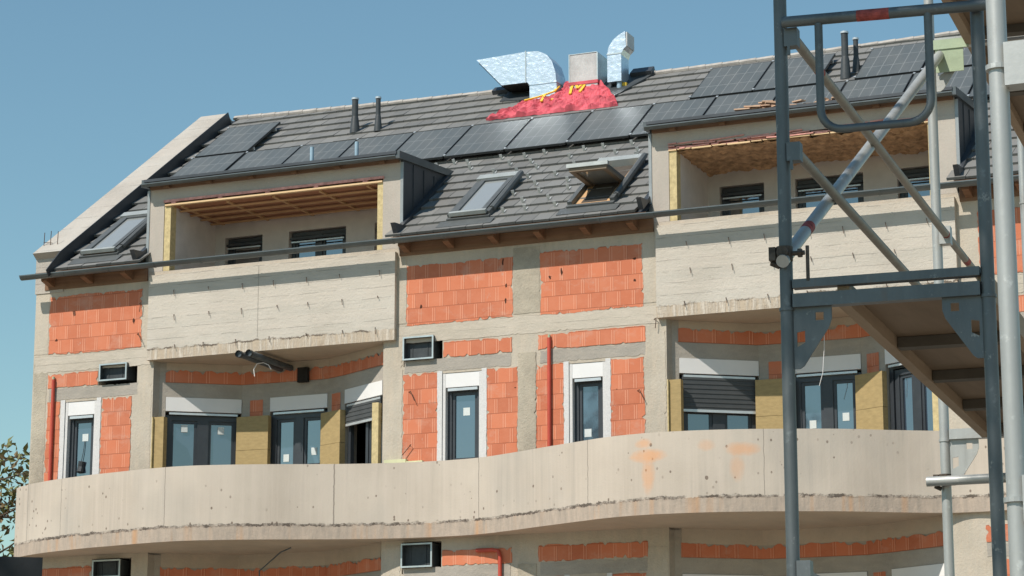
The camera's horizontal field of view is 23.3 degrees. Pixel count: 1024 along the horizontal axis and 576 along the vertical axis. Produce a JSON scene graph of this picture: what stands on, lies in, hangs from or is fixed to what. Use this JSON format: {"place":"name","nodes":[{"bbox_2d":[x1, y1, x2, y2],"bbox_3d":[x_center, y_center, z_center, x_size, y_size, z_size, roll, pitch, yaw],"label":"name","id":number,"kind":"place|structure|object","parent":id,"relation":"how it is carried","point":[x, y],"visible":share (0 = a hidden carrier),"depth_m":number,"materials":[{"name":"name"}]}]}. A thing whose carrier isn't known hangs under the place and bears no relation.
{"place":"outdoors","nodes":[
{"label":"outdoors","id":0,"kind":"place"},
{"bbox_2d":[0,0,957,556],"label":"sky","id":1,"kind":"structure","parent":0,"point":[91,90],"materials":[{"name":"blue"}]},
{"label":"ground","id":2,"kind":"structure","parent":0,"visible":0},
{"bbox_2d":[0,436,29,556],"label":"broadleaf tree","id":3,"kind":"object","parent":2,"relation":"on","point":[5,506],"visible":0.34,"depth_m":47.07,"materials":[{"name":"green plant"}]},
{"bbox_2d":[0,556,42,575],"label":"site container","id":4,"kind":"object","parent":2,"relation":"on","point":[20,566],"visible":1,"depth_m":9.37,"materials":[{"name":"metal"}]},
{"bbox_2d":[14,30,1023,575],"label":"apartment building","id":5,"kind":"structure","parent":2,"relation":"on","point":[560,360],"depth_m":41.01,"materials":[{"name":"concrete"}]},
{"bbox_2d":[58,397,101,478],"bbox_3d":[-7.599,3.194,43.855,0.851,2.460,0.262,-5,-13,23],"label":"window","id":6,"kind":"structure","parent":5,"relation":"in","point":[81,421],"depth_m":43.94,"materials":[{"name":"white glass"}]},
{"bbox_2d":[165,397,241,466],"bbox_3d":[-5.452,3.226,43.527,1.330,2.580,0.194,3,-12,-12],"label":"window","id":7,"kind":"structure","parent":5,"relation":"in","point":[199,439],"depth_m":43.66,"materials":[{"name":"grey glass"}]},
{"bbox_2d":[171,152,245,176],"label":"solar panel","id":8,"kind":"object","parent":5,"relation":"on","point":[224,162],"visible":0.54,"depth_m":47.79,"materials":[{"name":"black glass"}]},
{"bbox_2d":[194,122,280,157],"bbox_3d":[-5.402,-2.880,48.996,1.202,0.172,1.600,-5,22,23],"label":"solar panel","id":9,"kind":"object","parent":5,"relation":"on","point":[240,139],"visible":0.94,"depth_m":48.92,"materials":[{"name":"black glass"}]},
{"bbox_2d":[228,146,299,169],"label":"solar panel","id":10,"kind":"object","parent":5,"relation":"on","point":[265,157],"visible":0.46,"depth_m":47.31,"materials":[{"name":"black glass"}]},
{"bbox_2d":[270,394,327,463],"bbox_3d":[-3.700,2.564,43.374,1.130,1.350,0.194,-5,-13,23],"label":"window","id":11,"kind":"structure","parent":5,"relation":"in","point":[296,420],"depth_m":43.38,"materials":[{"name":"clear glass"}]},
{"bbox_2d":[283,139,356,163],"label":"solar panel","id":12,"kind":"object","parent":5,"relation":"on","point":[328,150],"visible":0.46,"depth_m":46.85,"materials":[{"name":"black glass"}]},
{"bbox_2d":[345,380,382,463],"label":"window","id":13,"kind":"structure","parent":5,"relation":"in","point":[359,400],"depth_m":42.31,"materials":[{"name":"white glass"}]},
{"bbox_2d":[340,133,413,156],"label":"solar panel","id":14,"kind":"object","parent":5,"relation":"on","point":[379,144],"visible":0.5,"depth_m":46.39,"materials":[{"name":"black glass"}]},
{"bbox_2d":[397,126,470,160],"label":"solar panel","id":15,"kind":"object","parent":5,"relation":"on","point":[438,144],"visible":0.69,"depth_m":45.72,"materials":[{"name":"black glass"}]},
{"bbox_2d":[437,368,486,460],"bbox_3d":[-0.781,2.578,40.994,0.908,2.463,0.262,-5,-13,23],"label":"window","id":16,"kind":"structure","parent":5,"relation":"in","point":[462,419],"depth_m":41.08,"materials":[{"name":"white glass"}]},
{"bbox_2d":[443,119,530,158],"bbox_3d":[-0.427,-2.685,45.225,1.202,0.172,1.600,-5,22,23],"label":"solar panel","id":17,"kind":"object","parent":5,"relation":"on","point":[497,137],"visible":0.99,"depth_m":45.13,"materials":[{"name":"black glass"}]},
{"bbox_2d":[477,51,564,98],"bbox_3d":[0.188,-3.913,47.561,1.690,1.135,0.525,-5,-13,23],"label":"ventilation hood","id":18,"kind":"object","parent":5,"relation":"attached to","point":[536,73],"visible":0.89,"depth_m":47.32,"materials":[{"name":"metal"}]},
{"bbox_2d":[504,111,591,151],"bbox_3d":[0.671,-2.784,44.764,1.202,0.172,1.600,-5,22,23],"label":"solar panel","id":19,"kind":"object","parent":5,"relation":"on","point":[550,131],"visible":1,"depth_m":44.67,"materials":[{"name":"black glass"}]},
{"bbox_2d":[486,80,617,120],"bbox_3d":[0.936,-3.599,46.645,2.660,0.969,1.190,-5,-13,23],"label":"tarpaulin","id":20,"kind":"object","parent":5,"relation":"on","point":[566,98],"visible":1,"depth_m":46.34,"materials":[{"name":"red plastic"}]},
{"bbox_2d":[563,358,610,443],"bbox_3d":[1.270,2.395,40.133,0.831,2.460,0.262,-5,-13,23],"label":"window","id":21,"kind":"structure","parent":5,"relation":"in","point":[587,392],"depth_m":40.23,"materials":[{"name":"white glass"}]},
{"bbox_2d":[568,51,606,87],"bbox_3d":[1.443,-3.958,47.041,0.595,0.905,0.525,-5,-13,23],"label":"wrapped vent shaft","id":22,"kind":"object","parent":5,"relation":"on","point":[588,68],"visible":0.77,"depth_m":46.85,"materials":[{"name":"grey plastic"}]},
{"bbox_2d":[566,104,652,144],"bbox_3d":[1.769,-2.883,44.304,1.202,0.172,1.600,-5,22,23],"label":"solar panel","id":23,"kind":"object","parent":5,"relation":"on","point":[611,124],"visible":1,"depth_m":44.21,"materials":[{"name":"black glass"}]},
{"bbox_2d":[607,31,633,87],"bbox_3d":[2.053,-4.134,46.759,0.408,1.330,0.420,-5,-13,23],"label":"curved vent duct","id":24,"kind":"object","parent":5,"relation":"on","point":[620,49],"visible":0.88,"depth_m":46.64,"materials":[{"name":"metal"}]},
{"bbox_2d":[629,97,715,136],"bbox_3d":[2.868,-2.982,43.843,1.202,0.172,1.600,-5,22,23],"label":"solar panel","id":25,"kind":"object","parent":5,"relation":"on","point":[679,109],"visible":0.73,"depth_m":44.02,"materials":[{"name":"black glass"}]},
{"bbox_2d":[679,358,758,430],"bbox_3d":[3.324,2.435,39.843,1.330,2.580,0.196,3,-12,-12],"label":"window","id":26,"kind":"structure","parent":5,"relation":"in","point":[718,394],"depth_m":39.92,"materials":[{"name":"grey glass"}]},
{"bbox_2d":[682,574,756,575],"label":"window","id":27,"kind":"structure","parent":5,"relation":"in","point":[682,574],"depth_m":39.24,"materials":[{"name":"white glass"}]},
{"bbox_2d":[689,61,771,99],"bbox_3d":[3.998,-3.728,45.050,1.202,0.172,1.600,-5,22,23],"label":"solar panel","id":28,"kind":"object","parent":5,"relation":"on","point":[731,80],"visible":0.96,"depth_m":44.97,"materials":[{"name":"black glass"}]},
{"bbox_2d":[704,90,774,114],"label":"solar panel","id":29,"kind":"object","parent":5,"relation":"on","point":[725,103],"visible":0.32,"depth_m":43.69,"materials":[{"name":"black glass"}]},
{"bbox_2d":[734,97,834,110],"bbox_3d":[4.435,-2.924,39.965,2.004,0.127,0.816,-5,-13,23],"label":"batten heap","id":30,"kind":"object","parent":5,"relation":"on","point":[767,103],"visible":0.27,"depth_m":39.89,"materials":[{"name":"brown wood"}]},
{"bbox_2d":[752,53,835,91],"bbox_3d":[5.092,-3.826,44.592,1.202,0.172,1.600,-5,22,23],"label":"solar panel","id":31,"kind":"object","parent":5,"relation":"on","point":[801,73],"visible":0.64,"depth_m":44.44,"materials":[{"name":"black glass"}]},
{"bbox_2d":[774,81,845,104],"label":"solar panel","id":32,"kind":"object","parent":5,"relation":"on","point":[807,94],"visible":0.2,"depth_m":43.22,"materials":[{"name":"black glass"}]},
{"bbox_2d":[795,354,861,428],"bbox_3d":[5.075,1.773,39.691,1.130,1.350,0.194,-5,-13,23],"label":"window","id":33,"kind":"structure","parent":5,"relation":"in","point":[831,404],"depth_m":39.67,"materials":[{"name":"clear glass"}]},
{"bbox_2d":[817,572,867,575],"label":"window","id":34,"kind":"structure","parent":5,"relation":"in","point":[846,573],"depth_m":38.92,"materials":[{"name":"white glass"}]},
{"bbox_2d":[841,73,912,98],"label":"solar panel","id":35,"kind":"object","parent":5,"relation":"on","point":[875,86],"visible":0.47,"depth_m":42.71,"materials":[{"name":"black glass"}]},
{"bbox_2d":[853,42,924,79],"bbox_3d":[6.801,-3.981,43.874,1.202,0.172,1.600,-5,22,23],"label":"solar panel","id":36,"kind":"object","parent":5,"relation":"on","point":[895,60],"visible":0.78,"depth_m":43.76,"materials":[{"name":"black glass"}]},
{"bbox_2d":[885,349,932,430],"bbox_3d":[6.310,2.141,38.478,0.194,2.580,1.173,9,-15,-35],"label":"window","id":37,"kind":"structure","parent":5,"relation":"in","point":[911,408],"depth_m":38.79,"materials":[{"name":"grey glass"}]},
{"bbox_2d":[892,563,944,575],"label":"window","id":38,"kind":"structure","parent":5,"relation":"in","point":[936,569],"depth_m":37.90,"materials":[{"name":"white glass"}]},
{"bbox_2d":[905,66,972,94],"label":"solar panel","id":39,"kind":"object","parent":5,"relation":"on","point":[962,81],"visible":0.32,"depth_m":42.01,"materials":[{"name":"black glass"}]},
{"bbox_2d":[921,47,971,69],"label":"solar panel","id":40,"kind":"object","parent":5,"relation":"on","point":[967,55],"visible":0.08,"depth_m":42.99,"materials":[{"name":"black glass"}]},
{"bbox_2d":[967,83,989,98],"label":"solar panel","id":41,"kind":"object","parent":5,"relation":"on","point":[970,95],"visible":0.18,"depth_m":41.09,"materials":[{"name":"black glass"}]},
{"bbox_2d":[768,0,1023,575],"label":"scaffolding","id":42,"kind":"object","parent":2,"relation":"on","point":[939,338],"visible":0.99,"depth_m":9.13,"materials":[{"name":"metal"}]},
{"bbox_2d":[985,0,1023,575],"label":"scaffold pole","id":43,"kind":"object","parent":2,"relation":"on","point":[1004,67],"visible":1,"depth_m":5.99,"materials":[{"name":"silver metal"}]}
]}

